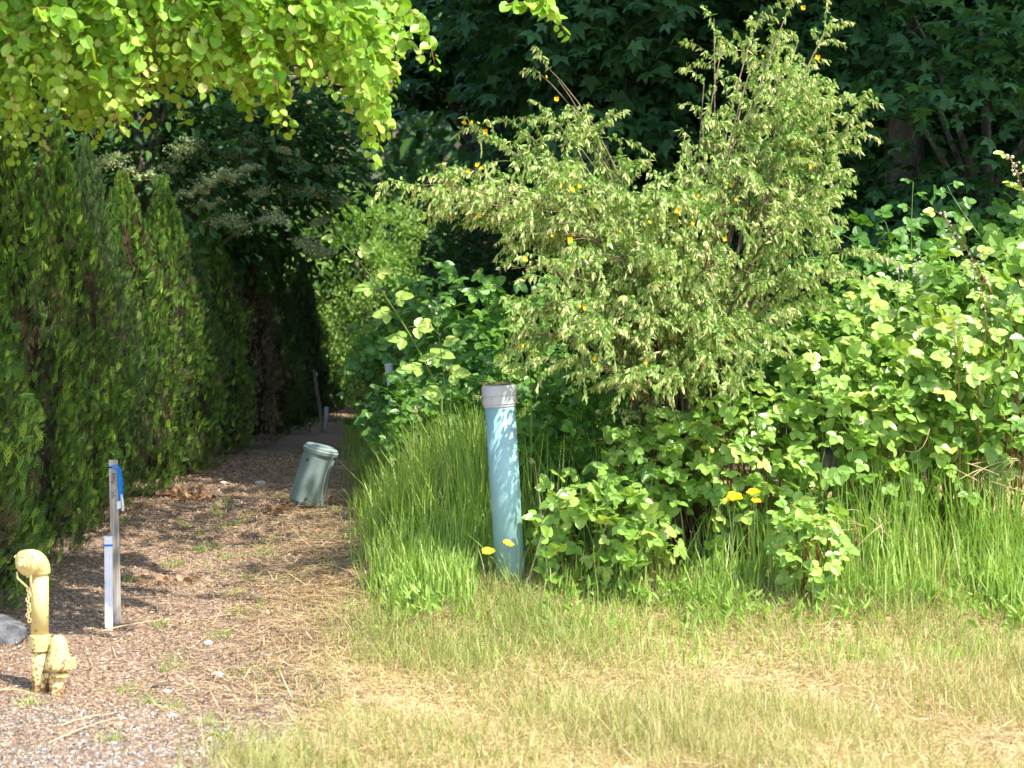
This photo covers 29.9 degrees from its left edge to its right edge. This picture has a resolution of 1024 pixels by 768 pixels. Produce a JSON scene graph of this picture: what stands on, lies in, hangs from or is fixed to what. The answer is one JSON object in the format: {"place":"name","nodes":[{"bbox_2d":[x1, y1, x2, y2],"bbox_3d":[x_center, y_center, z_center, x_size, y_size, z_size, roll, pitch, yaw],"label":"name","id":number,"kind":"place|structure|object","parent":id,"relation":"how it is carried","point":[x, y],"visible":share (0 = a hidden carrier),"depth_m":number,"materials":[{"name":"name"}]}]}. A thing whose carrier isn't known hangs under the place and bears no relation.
{"place":"outdoors","nodes":[
{"label":"outdoors","id":0,"kind":"place"},
{"bbox_2d":[338,406,367,430],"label":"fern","id":1,"kind":"object","parent":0,"point":[349,422],"visible":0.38,"depth_m":20.44,"materials":[{"name":"green plant"}]},
{"bbox_2d":[0,67,1023,767],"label":"ground","id":2,"kind":"structure","parent":0,"point":[296,439],"depth_m":8.57,"materials":[{"name":"soil"}]},
{"bbox_2d":[0,614,26,645],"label":"rock","id":3,"kind":"object","parent":2,"relation":"on","point":[13,629],"visible":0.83,"depth_m":8.58,"materials":[{"name":"stone"}]},
{"bbox_2d":[0,267,64,611],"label":"arborvitae","id":4,"kind":"object","parent":2,"relation":"on","point":[9,549],"visible":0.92,"depth_m":8.94,"materials":[{"name":"green plant"}]},
{"bbox_2d":[14,549,50,693],"bbox_3d":[-1.966,1.024,7.885,0.110,0.694,0.168,2,2,38],"label":"standpipe","id":5,"kind":"object","parent":2,"relation":"on","point":[33,565],"visible":0.98,"depth_m":7.89,"materials":[{"name":"metal"}]},
{"bbox_2d":[5,81,101,184],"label":"woodland tree","id":6,"kind":"object","parent":2,"relation":"on","point":[69,127],"visible":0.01,"depth_m":14.39,"materials":[{"name":"green plant"}]},
{"bbox_2d":[0,92,108,558],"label":"arborvitae","id":7,"kind":"object","parent":2,"relation":"on","point":[25,235],"visible":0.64,"depth_m":9.98,"materials":[{"name":"green plant"}]},
{"bbox_2d":[45,635,75,695],"bbox_3d":[-1.859,1.204,7.906,0.128,0.339,0.112,0,2,0],"label":"valve stub","id":8,"kind":"object","parent":2,"relation":"on","point":[60,662],"visible":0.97,"depth_m":7.88,"materials":[{"name":"yellow paint"}]},
{"bbox_2d":[33,118,141,529],"bbox_3d":[-2.638,-0.299,11.252,0.942,2.534,0.942,-1,2,-36],"label":"arborvitae","id":9,"kind":"object","parent":2,"relation":"on","point":[58,190],"visible":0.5,"depth_m":11.10,"materials":[{"name":"green plant"}]},
{"bbox_2d":[104,536,112,629],"bbox_3d":[-1.882,0.970,8.959,0.039,0.522,0.039,0,2,-13],"label":"short stake","id":10,"kind":"object","parent":2,"relation":"on","point":[108,569],"visible":0.76,"depth_m":8.94,"materials":[{"name":"white paint"}]},
{"bbox_2d":[108,460,123,624],"bbox_3d":[-1.859,0.766,9.032,0.080,0.820,0.038,1,2,15],"label":"survey stake","id":11,"kind":"object","parent":2,"relation":"on","point":[116,488],"visible":0.98,"depth_m":9.02,"materials":[{"name":"grey wood"}]},
{"bbox_2d":[73,132,163,501],"bbox_3d":[-2.653,-0.353,12.097,0.872,2.483,0.940,0,2,0],"label":"arborvitae","id":12,"kind":"object","parent":2,"relation":"on","point":[86,171],"visible":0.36,"depth_m":12.03,"materials":[{"name":"green plant"}]},
{"bbox_2d":[26,63,269,281],"bbox_3d":[-5.214,-3.284,18.663,6.264,8.187,6.148,0,2,10],"label":"woodland tree","id":13,"kind":"object","parent":2,"relation":"on","point":[146,111],"depth_m":18.66,"materials":[{"name":"green plant"}]},
{"bbox_2d":[104,170,195,495],"bbox_3d":[-2.604,-0.304,13.002,0.990,2.302,1.038,1,2,29],"label":"arborvitae","id":14,"kind":"object","parent":2,"relation":"on","point":[128,224],"visible":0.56,"depth_m":12.84,"materials":[{"name":"green plant"}]},
{"bbox_2d":[33,79,299,234],"bbox_3d":[-4.627,-2.756,21.418,5.401,6.943,5.698,1,2,23],"label":"maple tree","id":15,"kind":"object","parent":2,"relation":"on","point":[212,165],"visible":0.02,"depth_m":20.45,"materials":[{"name":"green plant"}]},
{"bbox_2d":[144,173,230,474],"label":"arborvitae","id":16,"kind":"object","parent":2,"relation":"on","point":[164,225],"visible":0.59,"depth_m":14.18,"materials":[{"name":"green plant"}]},
{"bbox_2d":[0,449,379,767],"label":"bark mulch","id":17,"kind":"object","parent":2,"relation":"on","point":[244,485],"visible":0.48,"depth_m":9.47,"materials":[{"name":"wood"}]},
{"bbox_2d":[99,619,169,632],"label":"loose stalk","id":18,"kind":"object","parent":17,"relation":"on","point":[130,624],"visible":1,"depth_m":8.93,"materials":[{"name":"plant"}]},
{"bbox_2d":[120,564,212,587],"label":"dead leaves","id":19,"kind":"object","parent":17,"relation":"on","point":[178,577],"visible":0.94,"depth_m":9.78,"materials":[{"name":"brown plant"}]},
{"bbox_2d":[138,481,217,498],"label":"dead leaves","id":20,"kind":"object","parent":17,"relation":"on","point":[173,492],"visible":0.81,"depth_m":13.01,"materials":[{"name":"brown plant"}]},
{"bbox_2d":[10,491,358,743],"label":"path weeds","id":21,"kind":"object","parent":17,"relation":"on","point":[156,624],"visible":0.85,"depth_m":9.09,"materials":[{"name":"green plant"}]},
{"bbox_2d":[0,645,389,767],"bbox_3d":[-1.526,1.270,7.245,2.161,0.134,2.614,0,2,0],"label":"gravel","id":22,"kind":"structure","parent":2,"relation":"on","point":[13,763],"depth_m":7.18,"materials":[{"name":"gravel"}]},
{"bbox_2d":[47,716,122,743],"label":"loose stalk","id":23,"kind":"object","parent":22,"relation":"on","point":[80,729],"visible":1,"depth_m":7.16,"materials":[{"name":"plant"}]},
{"bbox_2d":[60,713,113,725],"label":"loose stalk","id":24,"kind":"object","parent":22,"relation":"on","point":[83,718],"visible":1,"depth_m":7.32,"materials":[{"name":"plant"}]},
{"bbox_2d":[170,487,232,501],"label":"dead leaves","id":25,"kind":"object","parent":2,"relation":"on","point":[202,495],"visible":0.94,"depth_m":12.76,"materials":[{"name":"brown plant"}]},
{"bbox_2d":[177,208,236,463],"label":"arborvitae","id":26,"kind":"object","parent":2,"relation":"on","point":[203,272],"visible":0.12,"depth_m":15.29,"materials":[{"name":"green plant"}]},
{"bbox_2d":[79,28,347,295],"bbox_3d":[-5.354,-4.101,27.368,7.070,9.415,7.203,0,2,2],"label":"woodland tree","id":27,"kind":"object","parent":2,"relation":"on","point":[278,186],"depth_m":26.89,"materials":[{"name":"green plant"}]},
{"bbox_2d":[192,206,260,453],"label":"arborvitae","id":28,"kind":"object","parent":2,"relation":"on","point":[221,289],"visible":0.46,"depth_m":16.29,"materials":[{"name":"green plant"}]},
{"bbox_2d":[23,53,441,307],"bbox_3d":[-3.237,-1.691,17.367,5.232,5.035,5.315,0,2,0],"label":"flowering tree","id":29,"kind":"object","parent":2,"relation":"on","point":[313,184],"visible":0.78,"depth_m":16.48,"materials":[{"name":"green plant"}]},
{"bbox_2d":[2,442,505,748],"bbox_3d":[-1.082,0.842,12.989,2.604,0.618,12.311,0,2,0],"label":"straw","id":30,"kind":"object","parent":2,"relation":"on","point":[337,521],"visible":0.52,"depth_m":9.26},
{"bbox_2d":[227,240,289,444],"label":"arborvitae","id":31,"kind":"object","parent":2,"relation":"on","point":[257,348],"visible":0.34,"depth_m":18.16,"materials":[{"name":"green plant"}]},
{"bbox_2d":[245,253,308,438],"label":"arborvitae","id":32,"kind":"object","parent":2,"relation":"on","point":[278,350],"visible":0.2,"depth_m":19.43,"materials":[{"name":"green plant"}]},
{"bbox_2d":[255,497,308,514],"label":"dead leaves","id":33,"kind":"object","parent":2,"relation":"on","point":[271,508],"visible":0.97,"depth_m":12.10,"materials":[{"name":"brown plant"}]},
{"bbox_2d":[0,0,570,169],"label":"katsura tree","id":34,"kind":"object","parent":2,"relation":"on","point":[103,52],"visible":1,"depth_m":7.85,"materials":[{"name":"green plant"}]},
{"bbox_2d":[267,263,319,432],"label":"arborvitae","id":35,"kind":"object","parent":2,"relation":"on","point":[283,307],"visible":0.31,"depth_m":20.91,"materials":[{"name":"green plant"}]},
{"bbox_2d":[289,442,338,507],"bbox_3d":[-1.282,0.622,12.415,0.323,0.497,0.236,0,2,0],"label":"utility pedestal","id":36,"kind":"object","parent":2,"relation":"on","point":[311,482],"visible":0.99,"depth_m":12.34,"materials":[{"name":"green plastic"}]},
{"bbox_2d":[312,369,324,432],"bbox_3d":[-2.151,0.211,21.434,0.147,0.749,0.118,0,2,0],"label":"leaning stake","id":37,"kind":"object","parent":2,"relation":"on","point":[319,404],"visible":0.82,"depth_m":21.38,"materials":[{"name":"brown wood"}]},
{"bbox_2d":[288,262,348,425],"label":"arborvitae","id":38,"kind":"object","parent":2,"relation":"on","point":[306,310],"visible":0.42,"depth_m":22.84,"materials":[{"name":"green plant"}]},
{"bbox_2d":[324,407,327,430],"bbox_3d":[-2.087,0.420,21.580,0.045,0.324,0.045,0,2,0],"label":"marker post","id":39,"kind":"object","parent":2,"relation":"on","point":[326,417],"visible":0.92,"depth_m":21.56,"materials":[{"name":"white plastic"}]},
{"bbox_2d":[287,169,445,413],"bbox_3d":[-2.104,-1.138,26.599,2.106,3.622,2.145,1,2,34],"label":"bright shrub","id":40,"kind":"object","parent":2,"relation":"on","point":[387,258],"visible":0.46,"depth_m":26.36,"materials":[{"name":"green plant"}]},
{"bbox_2d":[346,343,396,426],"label":"bush","id":41,"kind":"object","parent":2,"relation":"on","point":[362,393],"visible":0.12,"depth_m":17.47,"materials":[{"name":"green plant"}]},
{"bbox_2d":[345,317,408,450],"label":"bramble bush","id":42,"kind":"object","parent":2,"relation":"on","point":[352,377],"visible":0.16,"depth_m":16.45,"materials":[{"name":"green plant"}]},
{"bbox_2d":[321,234,454,446],"bbox_3d":[-0.685,0.021,10.463,0.754,1.657,0.184,-1,2,-24],"label":"bramble cane","id":43,"kind":"object","parent":2,"relation":"on","point":[383,313],"visible":0.91,"depth_m":10.50,"materials":[{"name":"green plant"}]},
{"bbox_2d":[384,363,397,446],"bbox_3d":[-0.777,0.315,12.768,0.141,0.906,0.056,0,2,0],"label":"white marker","id":44,"kind":"object","parent":2,"relation":"on","point":[388,367],"visible":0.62,"depth_m":12.73,"materials":[{"name":"plastic"}]},
{"bbox_2d":[344,305,438,403],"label":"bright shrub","id":45,"kind":"object","parent":2,"relation":"on","point":[372,328],"visible":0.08,"depth_m":24.21,"materials":[{"name":"green plant"}]},
{"bbox_2d":[330,257,463,471],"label":"bramble bush","id":46,"kind":"object","parent":2,"relation":"on","point":[372,351],"visible":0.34,"depth_m":13.50,"materials":[{"name":"green plant"}]},
{"bbox_2d":[354,371,440,477],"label":"bramble bush","id":47,"kind":"object","parent":2,"relation":"on","point":[373,438],"visible":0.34,"depth_m":12.26,"materials":[{"name":"green plant"}]},
{"bbox_2d":[376,360,471,476],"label":"bramble bush","id":48,"kind":"object","parent":2,"relation":"on","point":[407,405],"visible":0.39,"depth_m":11.52,"materials":[{"name":"green plant"}]},
{"bbox_2d":[417,303,470,465],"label":"bramble cane","id":49,"kind":"object","parent":2,"relation":"on","point":[457,371],"visible":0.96,"depth_m":10.11,"materials":[{"name":"green plant"}]},
{"bbox_2d":[383,258,528,431],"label":"bramble bush","id":50,"kind":"object","parent":2,"relation":"on","point":[447,316],"visible":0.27,"depth_m":12.45,"materials":[{"name":"green plant"}]},
{"bbox_2d":[411,342,536,453],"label":"bramble bush","id":51,"kind":"object","parent":2,"relation":"on","point":[474,380],"visible":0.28,"depth_m":10.81,"materials":[{"name":"green plant"}]},
{"bbox_2d":[482,547,495,589],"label":"dandelion","id":52,"kind":"object","parent":2,"relation":"on","point":[489,550],"visible":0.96,"depth_m":9.14,"materials":[{"name":"yellow plant"}]},
{"bbox_2d":[375,0,619,338],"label":"maple tree","id":53,"kind":"object","parent":2,"relation":"on","point":[447,58],"visible":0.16,"depth_m":20.33,"materials":[{"name":"green plant"}]},
{"bbox_2d":[481,384,525,582],"bbox_3d":[-0.038,0.527,9.311,0.221,1.052,0.169,0,2,0],"label":"vent pipe","id":54,"kind":"object","parent":2,"relation":"on","point":[499,403],"visible":0.93,"depth_m":9.25,"materials":[{"name":"teal plastic"}]},
{"bbox_2d":[479,381,512,385],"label":"leaf litter","id":55,"kind":"object","parent":54,"relation":"on","point":[498,384],"visible":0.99,"depth_m":9.28,"materials":[{"name":"plant"}]},
{"bbox_2d":[384,155,624,415],"bbox_3d":[0.231,-0.866,18.497,2.995,2.942,3.238,-1,2,-16],"label":"understory bush","id":56,"kind":"object","parent":2,"relation":"on","point":[471,262],"visible":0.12,"depth_m":17.90,"materials":[{"name":"green plant"}]},
{"bbox_2d":[503,539,513,587],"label":"dandelion","id":57,"kind":"object","parent":2,"relation":"on","point":[508,542],"visible":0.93,"depth_m":9.09,"materials":[{"name":"yellow plant"}]},
{"bbox_2d":[443,268,576,450],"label":"bramble bush","id":58,"kind":"object","parent":2,"relation":"on","point":[485,295],"visible":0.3,"depth_m":11.63,"materials":[{"name":"green plant"}]},
{"bbox_2d":[488,284,548,565],"bbox_3d":[0.034,0.232,9.519,0.245,1.458,0.184,-2,2,-40],"label":"bramble cane","id":59,"kind":"object","parent":2,"relation":"on","point":[519,373],"visible":0.62,"depth_m":9.54,"materials":[{"name":"green plant"}]},
{"bbox_2d":[147,63,953,411],"bbox_3d":[0.950,-4.569,32.853,47.195,10.253,12.663,0,2,0],"label":"distant wood","id":60,"kind":"object","parent":2,"relation":"on","point":[411,141],"visible":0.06,"depth_m":30.01,"materials":[{"name":"green plant"}]},
{"bbox_2d":[484,331,656,548],"bbox_3d":[0.319,0.300,9.977,0.918,1.170,0.761,1,2,15],"label":"bramble bush","id":61,"kind":"object","parent":2,"relation":"on","point":[549,405],"visible":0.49,"depth_m":9.84,"materials":[{"name":"green plant"}]},
{"bbox_2d":[416,71,742,283],"bbox_3d":[2.023,-4.589,28.406,7.516,9.825,7.377,1,2,18],"label":"woodland tree","id":62,"kind":"object","parent":2,"relation":"on","point":[532,144],"depth_m":27.43,"materials":[{"name":"green plant"}]},
{"bbox_2d":[157,547,1023,767],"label":"short grass","id":63,"kind":"structure","parent":2,"relation":"on","point":[676,728],"depth_m":7.59,"materials":[{"name":"yellow plant"}]},
{"bbox_2d":[521,461,687,599],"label":"bramble bush","id":64,"kind":"object","parent":2,"relation":"on","point":[581,510],"visible":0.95,"depth_m":9.16,"materials":[{"name":"green plant"}]},
{"bbox_2d":[188,554,1023,767],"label":"dead thatch","id":65,"kind":"object","parent":2,"relation":"on","point":[972,731],"visible":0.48,"depth_m":7.70,"materials":[{"name":"plant"}]},
{"bbox_2d":[459,143,813,418],"bbox_3d":[0.951,-1.131,18.396,4.009,3.643,3.708,-1,2,-23],"label":"understory bush","id":66,"kind":"object","parent":2,"relation":"on","point":[495,253],"depth_m":17.86,"materials":[{"name":"green plant"}]},
{"bbox_2d":[367,0,907,550],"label":"broom bush","id":67,"kind":"object","parent":2,"relation":"on","point":[645,292],"visible":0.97,"depth_m":9.48,"materials":[{"name":"green plant"}]},
{"bbox_2d":[579,406,720,564],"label":"bramble bush","id":68,"kind":"object","parent":2,"relation":"on","point":[674,442],"visible":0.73,"depth_m":9.43,"materials":[{"name":"green plant"}]},
{"bbox_2d":[391,0,952,399],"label":"maple tree","id":69,"kind":"object","parent":2,"relation":"on","point":[645,123],"visible":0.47,"depth_m":14.51,"materials":[{"name":"green plant"}]},
{"bbox_2d":[335,383,1023,683],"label":"tall grass","id":70,"kind":"structure","parent":2,"relation":"on","point":[440,520],"depth_m":9.29,"materials":[{"name":"green plant"}]},
{"bbox_2d":[578,326,780,502],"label":"bramble bush","id":71,"kind":"object","parent":2,"relation":"on","point":[623,404],"visible":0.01,"depth_m":10.79,"materials":[{"name":"green plant"}]},
{"bbox_2d":[723,497,736,599],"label":"poppy","id":72,"kind":"object","parent":2,"relation":"on","point":[727,499],"visible":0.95,"depth_m":9.01,"materials":[{"name":"yellow plant"}]},
{"bbox_2d":[640,354,821,559],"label":"bramble bush","id":73,"kind":"object","parent":2,"relation":"on","point":[743,443],"visible":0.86,"depth_m":9.35,"materials":[{"name":"green plant"}]},
{"bbox_2d":[727,491,742,575],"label":"poppy","id":74,"kind":"object","parent":2,"relation":"on","point":[733,495],"visible":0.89,"depth_m":9.03,"materials":[{"name":"yellow plant"}]},
{"bbox_2d":[473,0,1017,427],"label":"maple tree","id":75,"kind":"object","parent":2,"relation":"on","point":[730,11],"visible":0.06,"depth_m":15.08,"materials":[{"name":"green plant"}]},
{"bbox_2d":[746,488,760,580],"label":"poppy","id":76,"kind":"object","parent":2,"relation":"on","point":[751,491],"visible":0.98,"depth_m":9.03,"materials":[{"name":"yellow plant"}]},
{"bbox_2d":[751,497,760,569],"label":"poppy","id":77,"kind":"object","parent":2,"relation":"on","point":[755,499],"visible":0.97,"depth_m":9.00,"materials":[{"name":"yellow plant"}]},
{"bbox_2d":[716,284,843,508],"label":"bramble bush","id":78,"kind":"object","parent":2,"relation":"on","point":[768,369],"visible":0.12,"depth_m":10.57,"materials":[{"name":"green plant"}]},
{"bbox_2d":[763,497,859,604],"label":"bramble bush","id":79,"kind":"object","parent":2,"relation":"on","point":[798,520],"visible":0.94,"depth_m":8.98,"materials":[{"name":"green plant"}]},
{"bbox_2d":[706,171,941,411],"bbox_3d":[3.198,-1.268,19.206,3.993,3.923,4.317,-1,2,-25],"label":"understory bush","id":80,"kind":"object","parent":2,"relation":"on","point":[803,289],"depth_m":19.02,"materials":[{"name":"green plant"}]},
{"bbox_2d":[755,328,924,548],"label":"bramble bush","id":81,"kind":"object","parent":2,"relation":"on","point":[836,397],"visible":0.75,"depth_m":9.43,"materials":[{"name":"green plant"}]},
{"bbox_2d":[771,268,933,518],"bbox_3d":[1.848,0.071,10.618,0.902,1.426,0.889,0,2,0],"label":"bramble bush","id":82,"kind":"object","parent":2,"relation":"on","point":[832,319],"visible":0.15,"depth_m":10.46,"materials":[{"name":"green plant"}]},
{"bbox_2d":[805,507,906,591],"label":"dead stalks","id":83,"kind":"object","parent":2,"relation":"on","point":[857,539],"visible":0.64,"depth_m":9.22,"materials":[{"name":"plant"}]},
{"bbox_2d":[833,275,894,448],"bbox_3d":[1.761,0.193,9.628,0.309,1.478,0.196,0,2,0],"label":"bramble cane","id":84,"kind":"object","parent":2,"relation":"on","point":[880,328],"visible":0.79,"depth_m":9.59,"materials":[{"name":"green plant"}]},
{"bbox_2d":[711,0,1023,203],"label":"maple tree","id":85,"kind":"object","parent":2,"relation":"on","point":[928,150],"visible":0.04,"depth_m":14.68,"materials":[{"name":"green plant"}]},
{"bbox_2d":[720,0,1023,423],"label":"maple tree","id":86,"kind":"object","parent":2,"relation":"on","point":[873,64],"visible":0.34,"depth_m":12.59,"materials":[{"name":"green plant"}]},
{"bbox_2d":[802,75,947,236],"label":"woodland tree","id":87,"kind":"object","parent":2,"relation":"on","point":[925,172],"depth_m":19.65,"materials":[{"name":"green plant"}]},
{"bbox_2d":[808,184,969,484],"bbox_3d":[2.299,-0.284,11.593,1.073,1.831,1.045,0,2,0],"label":"bramble bush","id":88,"kind":"object","parent":2,"relation":"on","point":[895,248],"visible":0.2,"depth_m":11.47,"materials":[{"name":"green plant"}]},
{"bbox_2d":[866,428,929,540],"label":"dead stalks","id":89,"kind":"object","parent":2,"relation":"on","point":[896,473],"visible":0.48,"depth_m":9.47,"materials":[{"name":"plant"}]},
{"bbox_2d":[879,264,917,415],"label":"bramble cane","id":90,"kind":"object","parent":2,"relation":"on","point":[907,324],"visible":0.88,"depth_m":9.89,"materials":[{"name":"green plant"}]},
{"bbox_2d":[884,11,930,418],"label":"maple tree","id":91,"kind":"object","parent":2,"relation":"on","point":[918,153],"visible":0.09,"depth_m":14.35,"materials":[{"name":"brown plant"}]},
{"bbox_2d":[891,178,932,487],"bbox_3d":[2.243,-0.189,10.792,0.247,1.933,0.092,0,2,0],"label":"bramble cane","id":92,"kind":"object","parent":2,"relation":"on","point":[922,244],"visible":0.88,"depth_m":10.76,"materials":[{"name":"green plant"}]},
{"bbox_2d":[894,254,939,445],"bbox_3d":[2.092,0.112,9.871,0.242,1.554,0.159,0,2,-13],"label":"bramble cane","id":93,"kind":"object","parent":2,"relation":"on","point":[926,271],"visible":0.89,"depth_m":9.82,"materials":[{"name":"green plant"}]},
{"bbox_2d":[826,293,1017,541],"bbox_3d":[2.031,0.222,9.736,0.951,1.367,0.875,1,2,24],"label":"bramble bush","id":94,"kind":"object","parent":2,"relation":"on","point":[922,365],"visible":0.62,"depth_m":9.55,"materials":[{"name":"green plant"}]},
{"bbox_2d":[837,241,1023,517],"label":"bramble bush","id":95,"kind":"object","parent":2,"relation":"on","point":[931,283],"visible":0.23,"depth_m":10.33,"materials":[{"name":"green plant"}]},
{"bbox_2d":[882,191,1023,471],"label":"bramble bush","id":96,"kind":"object","parent":2,"relation":"on","point":[999,208],"visible":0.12,"depth_m":11.82,"materials":[{"name":"green plant"}]},
{"bbox_2d":[930,314,990,546],"bbox_3d":[2.195,0.305,9.441,0.313,1.296,0.156,0,2,0],"label":"bramble cane","id":97,"kind":"object","parent":2,"relation":"on","point":[975,377],"visible":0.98,"depth_m":9.41,"materials":[{"name":"green plant"}]},
{"bbox_2d":[904,268,1023,543],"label":"bramble bush","id":98,"kind":"object","parent":2,"relation":"on","point":[1010,376],"visible":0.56,"depth_m":9.60,"materials":[{"name":"green plant"}]},
{"bbox_2d":[935,181,1003,449],"bbox_3d":[2.524,-0.170,10.598,0.396,1.901,0.101,0,2,0],"label":"bramble cane","id":99,"kind":"object","parent":2,"relation":"on","point":[956,214],"visible":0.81,"depth_m":10.57,"materials":[{"name":"green plant"}]},
{"bbox_2d":[919,184,1023,521],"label":"bramble bush","id":100,"kind":"object","parent":2,"relation":"on","point":[1013,262],"visible":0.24,"depth_m":10.35,"materials":[{"name":"green plant"}]},
{"bbox_2d":[923,207,1023,540],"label":"bramble cane","id":101,"kind":"object","parent":2,"relation":"on","point":[982,249],"visible":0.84,"depth_m":9.75,"materials":[{"name":"green plant"}]},
{"bbox_2d":[958,259,1008,549],"bbox_3d":[2.322,0.170,9.470,0.249,1.574,0.108,0,2,6],"label":"bramble cane","id":102,"kind":"object","parent":2,"relation":"on","point":[998,333],"visible":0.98,"depth_m":9.44,"materials":[{"name":"green plant"}]},
{"bbox_2d":[952,449,1023,541],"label":"dead stalks","id":103,"kind":"object","parent":2,"relation":"on","point":[999,480],"visible":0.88,"depth_m":9.46,"materials":[{"name":"plant"}]},
{"bbox_2d":[993,150,1023,248],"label":"bramble cane","id":104,"kind":"object","parent":2,"relation":"on","point":[1012,184],"visible":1,"depth_m":9.56,"materials":[{"name":"green plant"}]},
{"bbox_2d":[528,458,538,564],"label":"seed grass","id":105,"kind":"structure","parent":0,"point":[532,460],"depth_m":9.52,"materials":[{"name":"plant"}]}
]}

